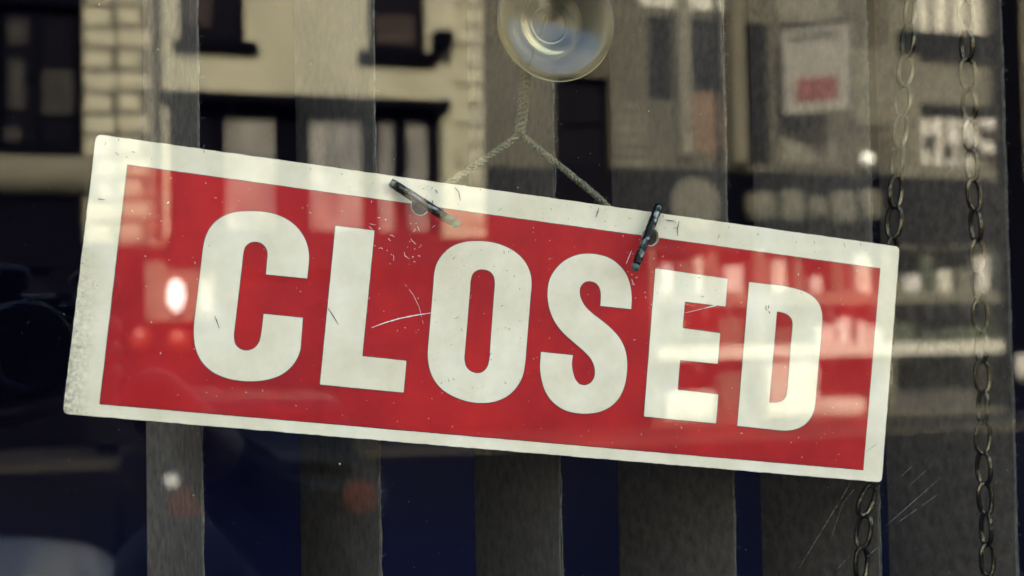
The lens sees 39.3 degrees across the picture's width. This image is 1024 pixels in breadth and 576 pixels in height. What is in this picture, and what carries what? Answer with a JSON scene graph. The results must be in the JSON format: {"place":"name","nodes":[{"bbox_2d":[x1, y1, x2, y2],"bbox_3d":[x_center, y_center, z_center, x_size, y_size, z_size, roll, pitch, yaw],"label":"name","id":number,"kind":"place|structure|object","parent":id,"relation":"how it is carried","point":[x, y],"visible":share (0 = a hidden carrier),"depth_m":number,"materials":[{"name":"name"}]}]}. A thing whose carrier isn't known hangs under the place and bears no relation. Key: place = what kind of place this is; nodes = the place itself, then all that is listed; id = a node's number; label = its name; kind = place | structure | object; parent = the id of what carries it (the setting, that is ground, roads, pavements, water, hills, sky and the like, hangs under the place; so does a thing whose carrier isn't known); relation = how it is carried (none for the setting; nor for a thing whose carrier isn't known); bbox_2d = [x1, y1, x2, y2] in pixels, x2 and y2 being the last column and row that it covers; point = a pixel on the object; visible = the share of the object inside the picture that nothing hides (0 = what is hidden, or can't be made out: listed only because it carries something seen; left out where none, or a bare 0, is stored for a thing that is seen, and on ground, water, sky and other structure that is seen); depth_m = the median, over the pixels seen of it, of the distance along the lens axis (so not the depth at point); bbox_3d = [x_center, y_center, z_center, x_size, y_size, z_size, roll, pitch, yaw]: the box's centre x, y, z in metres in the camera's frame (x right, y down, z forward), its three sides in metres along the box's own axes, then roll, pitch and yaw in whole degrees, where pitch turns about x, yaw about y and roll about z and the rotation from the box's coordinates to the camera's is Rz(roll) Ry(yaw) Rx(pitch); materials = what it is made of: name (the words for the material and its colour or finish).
{"place":"outdoors","nodes":[
{"label":"outdoors","id":0,"kind":"place"},
{"bbox_2d":[0,0,889,575],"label":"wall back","id":1,"kind":"structure","parent":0,"point":[72,494],"depth_m":4.71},
{"bbox_2d":[1001,0,1023,575],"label":"wall","id":2,"kind":"structure","parent":0,"point":[1013,29],"depth_m":5.22,"materials":[{"name":"black"}]},
{"bbox_3d":[-1.530,-5.220,4.485,28.000,14.180,8.060,0,-2,-19],"label":"shop building","id":3,"kind":"object","parent":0,"visible":0},
{"bbox_2d":[28,4,1023,572],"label":"window pane","id":4,"kind":"object","parent":3,"relation":"attached to","point":[700,290],"visible":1,"depth_m":0.62,"materials":[{"name":"clear glass"}]},
{"bbox_2d":[497,0,613,81],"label":"suction cup","id":5,"kind":"object","parent":4,"relation":"attached to","point":[559,40],"visible":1,"depth_m":0.59,"materials":[{"name":"clear plastic"}]},
{"bbox_2d":[413,60,644,235],"bbox_3d":[0.010,-0.068,0.608,0.106,0.092,0.019,0,-2,-19],"label":"twine","id":6,"kind":"object","parent":5,"relation":"attached to","point":[523,101],"visible":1,"depth_m":0.61,"materials":[{"name":"beige fabric"}]},
{"bbox_2d":[388,179,460,228],"bbox_3d":[-0.036,-0.034,0.585,0.028,0.021,0.011,0,-2,-19],"label":"toggle bar","id":7,"kind":"object","parent":6,"relation":"attached to","point":[424,204],"visible":1,"depth_m":0.58,"materials":[{"name":"metal"}]},
{"bbox_2d":[64,135,898,481],"bbox_3d":[0.004,0.015,0.604,0.360,0.109,0.003,7,-5,-18],"label":"closed sign","id":8,"kind":"object","parent":6,"relation":"hanging from","point":[236,291],"visible":1,"depth_m":0.59,"materials":[{"name":"red plastic"}]},
{"bbox_2d":[631,203,662,270],"bbox_3d":[0.058,-0.022,0.616,0.019,0.030,0.011,0,-2,-19],"label":"toggle bar","id":9,"kind":"object","parent":6,"relation":"attached to","point":[647,235],"visible":1,"depth_m":0.61,"materials":[{"name":"metal"}]},
{"bbox_3d":[0.063,-0.819,0.743,2.400,0.070,0.050,0,-2,-19],"label":"head rail","id":10,"kind":"object","parent":3,"relation":"attached to","visible":0},
{"bbox_2d":[143,0,206,575],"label":"blind slat","id":11,"kind":"object","parent":10,"relation":"hanging from","point":[174,451],"visible":0.59,"depth_m":0.65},
{"bbox_2d":[294,0,386,575],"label":"blind slat","id":12,"kind":"object","parent":10,"relation":"hanging from","point":[336,127],"visible":0.59,"depth_m":0.67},
{"bbox_2d":[467,0,566,575],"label":"blind slat","id":13,"kind":"object","parent":10,"relation":"hanging from","point":[518,516],"visible":0.44,"depth_m":0.70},
{"bbox_2d":[609,0,740,575],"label":"blind slat","id":14,"kind":"object","parent":10,"relation":"hanging from","point":[668,72],"visible":0.58,"depth_m":0.72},
{"bbox_2d":[749,0,883,575],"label":"blind slat","id":15,"kind":"object","parent":10,"relation":"hanging from","point":[811,145],"visible":0.55,"depth_m":0.75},
{"bbox_2d":[853,0,917,575],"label":"hanging chain","id":16,"kind":"object","parent":10,"relation":"hanging from","point":[890,238],"visible":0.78,"depth_m":0.68,"materials":[{"name":"grey metal"}]},
{"bbox_2d":[874,0,1022,575],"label":"blind slat","id":17,"kind":"object","parent":10,"relation":"hanging from","point":[931,421],"visible":0.93,"depth_m":0.77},
{"bbox_2d":[956,0,995,575],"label":"hanging chain","id":18,"kind":"object","parent":10,"relation":"hanging from","point":[977,298],"visible":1,"depth_m":0.70,"materials":[{"name":"grey metal"}]}
]}

